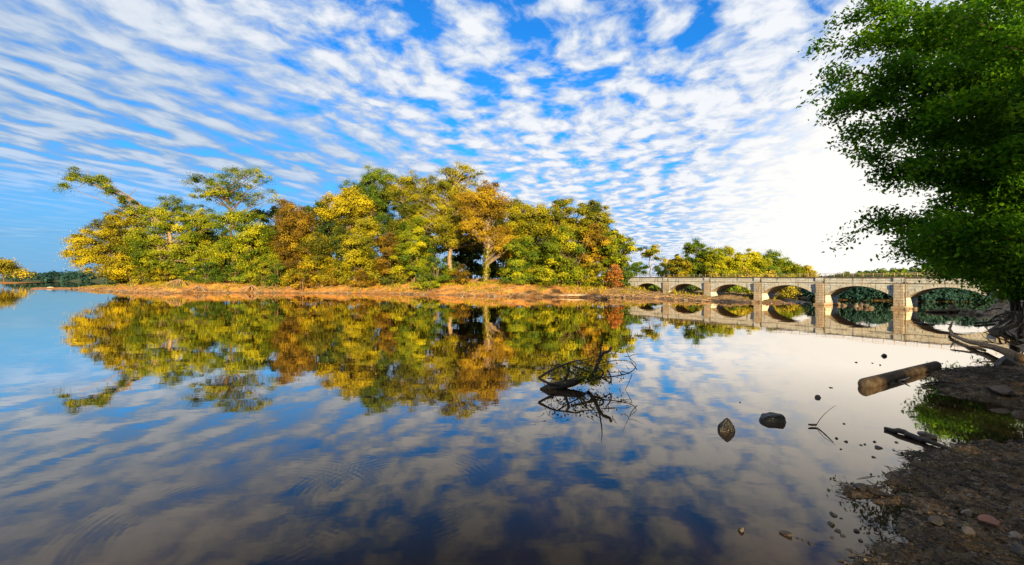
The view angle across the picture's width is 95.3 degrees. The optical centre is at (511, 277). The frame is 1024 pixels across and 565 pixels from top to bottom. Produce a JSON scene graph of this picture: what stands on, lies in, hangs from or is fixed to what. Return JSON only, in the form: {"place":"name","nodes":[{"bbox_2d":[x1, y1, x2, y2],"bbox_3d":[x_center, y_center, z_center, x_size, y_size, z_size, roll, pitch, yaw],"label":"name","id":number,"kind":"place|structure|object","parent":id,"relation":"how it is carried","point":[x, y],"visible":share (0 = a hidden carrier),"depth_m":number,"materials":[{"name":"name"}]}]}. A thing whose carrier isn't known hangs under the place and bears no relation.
{"place":"outdoors","nodes":[
{"label":"outdoors","id":0,"kind":"place"},
{"bbox_2d":[0,282,48,282],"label":"shore","id":1,"kind":"structure","parent":0,"point":[24,282],"depth_m":250.02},
{"bbox_2d":[0,257,37,281],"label":"broadleaf tree","id":2,"kind":"object","parent":1,"relation":"on","point":[8,268],"visible":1,"depth_m":249.81,"materials":[{"name":"yellow plant"}]},
{"bbox_2d":[0,274,422,280],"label":"hills","id":3,"kind":"structure","parent":0,"point":[24,279],"depth_m":379.74,"materials":[{"name":"green plant"}]},
{"bbox_2d":[2,269,439,280],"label":"distant woods","id":4,"kind":"object","parent":3,"relation":"on","point":[62,276],"visible":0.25,"depth_m":383.26,"materials":[{"name":"green plant"}]},
{"bbox_2d":[31,278,810,303],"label":"shoreline","id":5,"kind":"structure","parent":0,"point":[521,288],"depth_m":81.10,"materials":[{"name":"brown soil"}]},
{"bbox_2d":[55,201,151,283],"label":"broadleaf tree","id":6,"kind":"object","parent":5,"relation":"on","point":[115,225],"visible":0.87,"depth_m":105.47,"materials":[{"name":"yellow plant"}]},
{"bbox_2d":[48,164,225,281],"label":"broadleaf tree","id":7,"kind":"object","parent":5,"relation":"on","point":[169,257],"visible":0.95,"depth_m":104.83,"materials":[{"name":"green plant"}]},
{"bbox_2d":[127,263,160,284],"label":"shrub","id":8,"kind":"object","parent":5,"relation":"on","point":[136,276],"visible":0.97,"depth_m":100.82,"materials":[{"name":"yellow plant"}]},
{"bbox_2d":[143,267,177,280],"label":"shrub","id":9,"kind":"object","parent":5,"relation":"on","point":[161,277],"visible":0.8,"depth_m":102.71,"materials":[{"name":"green plant"}]},
{"bbox_2d":[174,261,210,280],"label":"shrub","id":10,"kind":"object","parent":5,"relation":"on","point":[184,269],"visible":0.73,"depth_m":100.42,"materials":[{"name":"green plant"}]},
{"bbox_2d":[182,231,213,277],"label":"broadleaf tree","id":11,"kind":"object","parent":5,"relation":"on","point":[200,245],"visible":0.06,"depth_m":115.46,"materials":[{"name":"green plant"}]},
{"bbox_2d":[173,227,229,263],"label":"broadleaf tree","id":12,"kind":"object","parent":5,"relation":"on","point":[208,232],"visible":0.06,"depth_m":120.44,"materials":[{"name":"green plant"}]},
{"bbox_2d":[186,261,225,283],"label":"shrub","id":13,"kind":"object","parent":5,"relation":"on","point":[211,278],"visible":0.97,"depth_m":96.73,"materials":[{"name":"green plant"}]},
{"bbox_2d":[202,236,241,275],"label":"broadleaf tree","id":14,"kind":"object","parent":5,"relation":"on","point":[225,261],"visible":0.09,"depth_m":114.24,"materials":[{"name":"green plant"}]},
{"bbox_2d":[180,161,283,265],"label":"broadleaf tree","id":15,"kind":"object","parent":5,"relation":"on","point":[226,197],"visible":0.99,"depth_m":110.94,"materials":[{"name":"green plant"}]},
{"bbox_2d":[211,260,252,283],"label":"shrub","id":16,"kind":"object","parent":5,"relation":"on","point":[237,278],"visible":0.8,"depth_m":95.64,"materials":[{"name":"green plant"}]},
{"bbox_2d":[203,205,283,282],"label":"broadleaf tree","id":17,"kind":"object","parent":5,"relation":"on","point":[251,240],"visible":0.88,"depth_m":96.68,"materials":[{"name":"green plant"}]},
{"bbox_2d":[244,261,279,285],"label":"shrub","id":18,"kind":"object","parent":5,"relation":"on","point":[267,272],"visible":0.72,"depth_m":94.23,"materials":[{"name":"green plant"}]},
{"bbox_2d":[249,205,296,245],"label":"broadleaf tree","id":19,"kind":"object","parent":5,"relation":"on","point":[272,211],"visible":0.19,"depth_m":121.79,"materials":[{"name":"green plant"}]},
{"bbox_2d":[260,257,292,288],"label":"shrub","id":20,"kind":"object","parent":5,"relation":"on","point":[277,266],"visible":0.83,"depth_m":92.60,"materials":[{"name":"green plant"}]},
{"bbox_2d":[276,268,299,285],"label":"shrub","id":21,"kind":"object","parent":5,"relation":"on","point":[290,271],"visible":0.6,"depth_m":92.97,"materials":[{"name":"yellow plant"}]},
{"bbox_2d":[264,197,326,281],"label":"broadleaf tree","id":22,"kind":"object","parent":5,"relation":"on","point":[288,219],"visible":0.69,"depth_m":97.40,"materials":[{"name":"brown plant"}]},
{"bbox_2d":[281,265,319,289],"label":"shrub","id":23,"kind":"object","parent":5,"relation":"on","point":[296,284],"visible":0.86,"depth_m":90.88,"materials":[{"name":"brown plant"}]},
{"bbox_2d":[286,231,340,285],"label":"broadleaf tree","id":24,"kind":"object","parent":5,"relation":"on","point":[313,242],"visible":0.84,"depth_m":91.26,"materials":[{"name":"yellow plant"}]},
{"bbox_2d":[301,200,343,258],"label":"broadleaf tree","id":25,"kind":"object","parent":5,"relation":"on","point":[322,225],"visible":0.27,"depth_m":124.14,"materials":[{"name":"green plant"}]},
{"bbox_2d":[309,207,350,278],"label":"broadleaf tree","id":26,"kind":"object","parent":5,"relation":"on","point":[333,240],"visible":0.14,"depth_m":125.62,"materials":[{"name":"green plant"}]},
{"bbox_2d":[320,267,346,286],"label":"shrub","id":27,"kind":"object","parent":5,"relation":"on","point":[324,282],"visible":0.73,"depth_m":90.24,"materials":[{"name":"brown plant"}]},
{"bbox_2d":[306,185,378,281],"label":"broadleaf tree","id":28,"kind":"object","parent":5,"relation":"on","point":[345,201],"visible":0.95,"depth_m":95.72,"materials":[{"name":"yellow plant"}]},
{"bbox_2d":[325,218,388,283],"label":"broadleaf tree","id":29,"kind":"object","parent":5,"relation":"on","point":[358,254],"visible":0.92,"depth_m":91.12,"materials":[{"name":"yellow plant"}]},
{"bbox_2d":[348,269,377,285],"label":"shrub","id":30,"kind":"object","parent":5,"relation":"on","point":[362,276],"visible":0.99,"depth_m":89.36,"materials":[{"name":"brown plant"}]},
{"bbox_2d":[333,163,401,278],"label":"broadleaf tree","id":31,"kind":"object","parent":5,"relation":"on","point":[370,189],"visible":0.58,"depth_m":108.50,"materials":[{"name":"green plant"}]},
{"bbox_2d":[366,230,409,281],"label":"broadleaf tree","id":32,"kind":"object","parent":5,"relation":"on","point":[387,245],"visible":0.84,"depth_m":91.32,"materials":[{"name":"brown plant"}]},
{"bbox_2d":[377,268,409,284],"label":"shrub","id":33,"kind":"object","parent":5,"relation":"on","point":[392,280],"visible":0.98,"depth_m":89.55,"materials":[{"name":"green plant"}]},
{"bbox_2d":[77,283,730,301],"bbox_3d":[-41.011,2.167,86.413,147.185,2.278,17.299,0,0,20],"label":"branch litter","id":34,"kind":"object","parent":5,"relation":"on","point":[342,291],"visible":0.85,"depth_m":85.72,"materials":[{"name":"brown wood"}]},
{"bbox_2d":[377,170,441,279],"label":"broadleaf tree","id":35,"kind":"object","parent":5,"relation":"on","point":[393,193],"visible":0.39,"depth_m":103.31,"materials":[{"name":"green plant"}]},
{"bbox_2d":[389,213,437,282],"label":"broadleaf tree","id":36,"kind":"object","parent":5,"relation":"on","point":[412,251],"visible":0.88,"depth_m":90.58,"materials":[{"name":"yellow plant"}]},
{"bbox_2d":[393,192,447,276],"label":"broadleaf tree","id":37,"kind":"object","parent":5,"relation":"on","point":[439,249],"visible":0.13,"depth_m":123.61,"materials":[{"name":"green plant"}]},
{"bbox_2d":[411,265,441,292],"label":"shrub","id":38,"kind":"object","parent":5,"relation":"on","point":[424,284],"visible":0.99,"depth_m":82.91,"materials":[{"name":"green plant"}]},
{"bbox_2d":[79,280,788,299],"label":"dry grass","id":39,"kind":"structure","parent":5,"relation":"on","point":[449,282],"depth_m":84.22,"materials":[{"name":"brown plant"}]},
{"bbox_2d":[63,286,809,303],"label":"shore stones","id":40,"kind":"object","parent":5,"relation":"on","point":[403,293],"visible":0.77,"depth_m":82.37,"materials":[{"name":"stone"}]},
{"bbox_2d":[419,246,453,284],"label":"shrub","id":41,"kind":"object","parent":5,"relation":"on","point":[438,278],"visible":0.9,"depth_m":84.62,"materials":[{"name":"green plant"}]},
{"bbox_2d":[401,161,484,268],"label":"broadleaf tree","id":42,"kind":"object","parent":5,"relation":"on","point":[444,221],"visible":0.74,"depth_m":100.74,"materials":[{"name":"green plant"}]},
{"bbox_2d":[435,264,457,283],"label":"shrub","id":43,"kind":"object","parent":5,"relation":"on","point":[446,272],"visible":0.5,"depth_m":86.47,"materials":[{"name":"green plant"}]},
{"bbox_2d":[437,239,481,278],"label":"broadleaf tree","id":44,"kind":"object","parent":5,"relation":"on","point":[463,255],"visible":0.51,"depth_m":105.07,"materials":[{"name":"green plant"}]},
{"bbox_2d":[450,264,472,283],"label":"shrub","id":45,"kind":"object","parent":5,"relation":"on","point":[462,275],"visible":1,"depth_m":84.59,"materials":[{"name":"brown plant"}]},
{"bbox_2d":[444,179,519,281],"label":"broadleaf tree","id":46,"kind":"object","parent":5,"relation":"on","point":[484,206],"visible":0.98,"depth_m":86.88,"materials":[{"name":"yellow plant"}]},
{"bbox_2d":[471,241,510,278],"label":"broadleaf tree","id":47,"kind":"object","parent":5,"relation":"on","point":[494,266],"visible":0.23,"depth_m":100.22,"materials":[{"name":"green plant"}]},
{"bbox_2d":[499,258,533,283],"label":"shrub","id":48,"kind":"object","parent":5,"relation":"on","point":[517,280],"visible":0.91,"depth_m":78.54,"materials":[{"name":"green plant"}]},
{"bbox_2d":[495,196,550,277],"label":"broadleaf tree","id":49,"kind":"object","parent":5,"relation":"on","point":[521,226],"visible":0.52,"depth_m":93.68,"materials":[{"name":"green plant"}]},
{"bbox_2d":[498,233,553,283],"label":"broadleaf tree","id":50,"kind":"object","parent":5,"relation":"on","point":[524,244],"visible":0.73,"depth_m":80.72,"materials":[{"name":"green plant"}]},
{"bbox_2d":[528,265,559,285],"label":"shrub","id":51,"kind":"object","parent":5,"relation":"on","point":[541,279],"visible":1,"depth_m":77.58,"materials":[{"name":"yellow plant"}]},
{"bbox_2d":[525,195,590,281],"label":"broadleaf tree","id":52,"kind":"object","parent":5,"relation":"on","point":[556,216],"visible":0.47,"depth_m":90.68,"materials":[{"name":"green plant"}]},
{"bbox_2d":[535,223,589,285],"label":"broadleaf tree","id":53,"kind":"object","parent":5,"relation":"on","point":[559,257],"visible":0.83,"depth_m":78.83,"materials":[{"name":"green plant"}]},
{"bbox_2d":[560,261,596,286],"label":"shrub","id":54,"kind":"object","parent":5,"relation":"on","point":[586,271],"visible":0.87,"depth_m":76.76,"materials":[{"name":"green plant"}]},
{"bbox_2d":[578,260,601,284],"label":"shrub","id":55,"kind":"object","parent":5,"relation":"on","point":[589,266],"visible":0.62,"depth_m":76.77,"materials":[{"name":"yellow plant"}]},
{"bbox_2d":[577,223,611,284],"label":"broadleaf tree","id":56,"kind":"object","parent":5,"relation":"on","point":[602,240],"visible":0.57,"depth_m":82.90,"materials":[{"name":"brown plant"}]},
{"bbox_2d":[567,199,624,277],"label":"broadleaf tree","id":57,"kind":"object","parent":5,"relation":"on","point":[591,211],"visible":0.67,"depth_m":88.54,"materials":[{"name":"green plant"}]},
{"bbox_2d":[589,262,615,286],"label":"shrub","id":58,"kind":"object","parent":5,"relation":"on","point":[602,269],"visible":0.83,"depth_m":75.55,"materials":[{"name":"yellow plant"}]},
{"bbox_2d":[584,229,632,264],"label":"broadleaf tree","id":59,"kind":"object","parent":5,"relation":"on","point":[622,244],"visible":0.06,"depth_m":99.96,"materials":[{"name":"green plant"}]},
{"bbox_2d":[603,262,627,287],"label":"shrub","id":60,"kind":"object","parent":5,"relation":"on","point":[612,278],"visible":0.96,"depth_m":74.00,"materials":[{"name":"brown plant"}]},
{"bbox_2d":[595,230,641,277],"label":"broadleaf tree","id":61,"kind":"object","parent":5,"relation":"on","point":[616,258],"visible":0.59,"depth_m":80.99,"materials":[{"name":"green plant"}]},
{"bbox_2d":[613,264,637,286],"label":"shrub","id":62,"kind":"object","parent":5,"relation":"on","point":[626,275],"visible":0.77,"depth_m":75.27,"materials":[{"name":"green plant"}]},
{"bbox_2d":[630,261,650,275],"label":"broadleaf tree","id":63,"kind":"object","parent":5,"relation":"on","point":[636,266],"visible":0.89,"depth_m":89.58,"materials":[{"name":"green plant"}]},
{"bbox_2d":[635,244,667,276],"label":"broadleaf tree","id":64,"kind":"object","parent":5,"relation":"on","point":[652,251],"visible":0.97,"depth_m":91.87,"materials":[{"name":"yellow plant"}]},
{"bbox_2d":[652,263,683,276],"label":"broadleaf tree","id":65,"kind":"object","parent":5,"relation":"on","point":[658,270],"visible":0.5,"depth_m":95.20,"materials":[{"name":"green plant"}]},
{"bbox_2d":[659,254,693,276],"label":"broadleaf tree","id":66,"kind":"object","parent":5,"relation":"on","point":[677,261],"visible":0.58,"depth_m":96.55,"materials":[{"name":"yellow plant"}]},
{"bbox_2d":[681,236,715,276],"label":"broadleaf tree","id":67,"kind":"object","parent":5,"relation":"on","point":[689,248],"visible":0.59,"depth_m":99.22,"materials":[{"name":"green plant"}]},
{"bbox_2d":[696,247,730,276],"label":"broadleaf tree","id":68,"kind":"object","parent":5,"relation":"on","point":[719,257],"visible":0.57,"depth_m":95.07,"materials":[{"name":"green plant"}]},
{"bbox_2d":[714,244,749,276],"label":"broadleaf tree","id":69,"kind":"object","parent":5,"relation":"on","point":[733,264],"visible":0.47,"depth_m":100.72,"materials":[{"name":"yellow plant"}]},
{"bbox_2d":[729,266,754,289],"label":"shrub","id":70,"kind":"object","parent":5,"relation":"on","point":[746,273],"visible":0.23,"depth_m":79.52,"materials":[{"name":"yellow plant"}]},
{"bbox_2d":[735,247,772,276],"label":"broadleaf tree","id":71,"kind":"object","parent":5,"relation":"on","point":[752,258],"visible":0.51,"depth_m":102.11,"materials":[{"name":"yellow plant"}]},
{"bbox_2d":[776,286,801,297],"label":"shrub","id":72,"kind":"object","parent":5,"relation":"on","point":[789,291],"visible":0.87,"depth_m":67.05,"materials":[{"name":"yellow plant"}]},
{"bbox_2d":[774,260,806,276],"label":"broadleaf tree","id":73,"kind":"object","parent":5,"relation":"on","point":[795,270],"visible":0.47,"depth_m":108.32,"materials":[{"name":"green plant"}]},
{"bbox_2d":[624,272,1000,308],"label":"stone arch bridge","id":74,"kind":"structure","parent":5,"relation":"on","point":[904,292],"depth_m":51.15,"materials":[{"name":"stone"}]},
{"bbox_2d":[0,0,1016,277],"label":"sky","id":75,"kind":"structure","parent":0,"point":[682,118],"materials":[{"name":"blue"}]},
{"bbox_2d":[0,278,1023,564],"bbox_3d":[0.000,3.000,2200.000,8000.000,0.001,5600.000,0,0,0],"label":"river water","id":76,"kind":"structure","parent":0,"point":[280,430],"depth_m":9.40,"materials":[{"name":"blue liquid"}]},
{"bbox_2d":[536,330,636,389],"bbox_3d":[2.068,2.280,12.757,2.942,1.698,0.962,0,0,0],"label":"fallen snag","id":77,"kind":"object","parent":76,"relation":"in","point":[566,382],"visible":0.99,"depth_m":12.67,"materials":[{"name":"brown wood"}]},
{"bbox_2d":[717,418,734,431],"bbox_3d":[4.205,2.944,9.163,0.325,0.380,0.219,0,0,0],"label":"rock","id":78,"kind":"object","parent":76,"relation":"in","point":[725,425],"visible":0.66,"depth_m":9.10,"materials":[{"name":"grey stone"}]},
{"bbox_2d":[759,412,785,422],"bbox_3d":[5.435,3.004,9.769,0.560,0.319,0.302,0,0,0],"label":"rock","id":79,"kind":"object","parent":76,"relation":"in","point":[770,417],"visible":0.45,"depth_m":9.67,"materials":[{"name":"grey stone"}]},
{"bbox_2d":[858,361,941,387],"bbox_3d":[11.955,2.925,14.055,5.324,0.336,0.570,0,0,-32],"label":"floating log","id":80,"kind":"object","parent":76,"relation":"on","point":[904,374],"visible":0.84,"depth_m":13.61,"materials":[{"name":"brown wood"}]},
{"bbox_2d":[884,427,949,447],"bbox_3d":[7.476,2.954,8.643,0.149,0.121,1.128,0,0,-9],"label":"branch","id":81,"kind":"object","parent":76,"relation":"on","point":[906,433],"visible":0.89,"depth_m":8.63,"materials":[{"name":"brown plant"}]},
{"bbox_2d":[775,286,979,301],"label":"bank","id":82,"kind":"structure","parent":0,"point":[884,299],"depth_m":60.73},
{"bbox_2d":[757,249,794,276],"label":"broadleaf tree","id":83,"kind":"object","parent":82,"relation":"on","point":[775,255],"visible":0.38,"depth_m":104.24,"materials":[{"name":"green plant"}]},
{"bbox_2d":[802,265,818,276],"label":"broadleaf tree","id":84,"kind":"object","parent":82,"relation":"on","point":[809,270],"visible":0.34,"depth_m":112.26,"materials":[{"name":"yellow plant"}]},
{"bbox_2d":[838,274,871,299],"bbox_3d":[45.679,1.520,63.028,5.211,4.184,5.502,0,0,-37],"label":"shrub","id":85,"kind":"object","parent":82,"relation":"on","point":[853,293],"visible":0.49,"depth_m":61.30,"materials":[{"name":"green plant"}]},
{"bbox_2d":[855,274,888,300],"bbox_3d":[47.366,1.552,61.609,5.530,4.120,6.120,0,0,0],"label":"shrub","id":86,"kind":"object","parent":82,"relation":"on","point":[873,293],"visible":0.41,"depth_m":60.50,"materials":[{"name":"green plant"}]},
{"bbox_2d":[916,275,947,301],"bbox_3d":[52.204,1.670,59.614,4.551,3.887,6.042,0,0,-22],"label":"shrub","id":87,"kind":"object","parent":82,"relation":"on","point":[929,299],"visible":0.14,"depth_m":57.88,"materials":[{"name":"green plant"}]},
{"bbox_2d":[924,275,966,301],"bbox_3d":[53.782,1.607,58.924,4.652,4.016,5.872,0,0,0],"label":"shrub","id":88,"kind":"object","parent":82,"relation":"on","point":[949,293],"visible":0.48,"depth_m":57.44,"materials":[{"name":"green plant"}]},
{"bbox_2d":[947,288,974,301],"bbox_3d":[55.629,1.679,58.385,4.346,3.870,5.073,0,0,0],"label":"shrub","id":89,"kind":"object","parent":82,"relation":"on","point":[964,294],"visible":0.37,"depth_m":57.21,"materials":[{"name":"green plant"}]},
{"bbox_2d":[826,270,938,276],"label":"wooded hill","id":90,"kind":"structure","parent":0,"point":[913,272],"depth_m":294.95,"materials":[{"name":"green plant"}]},
{"bbox_2d":[818,266,939,276],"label":"distant woods","id":91,"kind":"object","parent":90,"relation":"on","point":[898,272],"visible":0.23,"depth_m":293.97,"materials":[{"name":"green plant"}]},
{"bbox_2d":[842,300,1023,564],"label":"riverbank","id":92,"kind":"structure","parent":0,"point":[962,554],"depth_m":6.39,"materials":[{"name":"brown soil"}]},
{"bbox_2d":[796,0,1023,214],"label":"broadleaf tree","id":93,"kind":"object","parent":92,"relation":"on","point":[982,81],"visible":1,"depth_m":12.93,"materials":[{"name":"green plant"}]},
{"bbox_2d":[821,173,1023,301],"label":"broadleaf tree","id":94,"kind":"object","parent":92,"relation":"on","point":[985,245],"visible":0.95,"depth_m":13.69,"materials":[{"name":"green plant"}]},
{"bbox_2d":[834,359,1023,564],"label":"twig litter","id":95,"kind":"object","parent":92,"relation":"on","point":[963,504],"visible":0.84,"depth_m":6.53,"materials":[{"name":"brown plant"}]},
{"bbox_2d":[842,367,1023,564],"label":"pebbles","id":96,"kind":"object","parent":92,"relation":"on","point":[948,517],"visible":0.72,"depth_m":6.22,"materials":[{"name":"brown stone"}]},
{"bbox_2d":[927,516,943,526],"bbox_3d":[5.037,2.897,5.540,0.163,0.115,0.137,0,0,-39],"label":"stone","id":97,"kind":"object","parent":92,"relation":"on","point":[936,521],"visible":0.99,"depth_m":5.51,"materials":[{"name":"grey stone"}]},
{"bbox_2d":[900,210,1021,313],"bbox_3d":[28.235,-2.476,26.985,10.673,9.657,8.171,0,0,-44],"label":"broadleaf tree","id":98,"kind":"object","parent":92,"relation":"on","point":[940,278],"visible":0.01,"depth_m":28.18,"materials":[{"name":"green plant"}]},
{"bbox_2d":[944,322,1023,361],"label":"driftwood log","id":99,"kind":"object","parent":92,"relation":"on","point":[1013,354],"visible":0.98,"depth_m":18.14,"materials":[{"name":"brown wood"}]},
{"bbox_2d":[977,514,999,526],"bbox_3d":[5.747,2.930,5.625,0.149,0.101,0.195,0,0,-40],"label":"stone","id":100,"kind":"object","parent":92,"relation":"on","point":[990,519],"visible":0.97,"depth_m":5.60,"materials":[{"name":"pink stone"}]},
{"bbox_2d":[980,308,1018,326],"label":"tree roots","id":101,"kind":"object","parent":92,"relation":"on","point":[1009,315],"visible":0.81,"depth_m":28.52,"materials":[{"name":"brown plant"}]},
{"bbox_2d":[986,385,1015,395],"bbox_3d":[12.126,2.806,11.594,0.610,0.314,0.482,0,0,-28],"label":"stone","id":102,"kind":"object","parent":92,"relation":"on","point":[1003,390],"visible":0.98,"depth_m":11.43,"materials":[{"name":"grey stone"}]},
{"bbox_2d":[983,280,1023,333],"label":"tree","id":103,"kind":"object","parent":92,"relation":"on","point":[1016,297],"visible":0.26,"depth_m":24.89,"materials":[{"name":"plant"}]},
{"bbox_2d":[986,319,1023,332],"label":"tree roots","id":104,"kind":"object","parent":92,"relation":"on","point":[1013,325],"visible":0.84,"depth_m":24.85,"materials":[{"name":"brown plant"}]},
{"bbox_2d":[993,356,1017,365],"bbox_3d":[16.471,2.997,15.651,0.706,0.731,0.511,0,0,0],"label":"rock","id":105,"kind":"object","parent":92,"relation":"on","point":[1006,360],"visible":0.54,"depth_m":15.52,"materials":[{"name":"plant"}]},
{"bbox_2d":[1013,542,1023,555],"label":"stone","id":106,"kind":"object","parent":92,"relation":"on","point":[1018,548],"visible":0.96,"depth_m":4.97,"materials":[{"name":"grey stone"}]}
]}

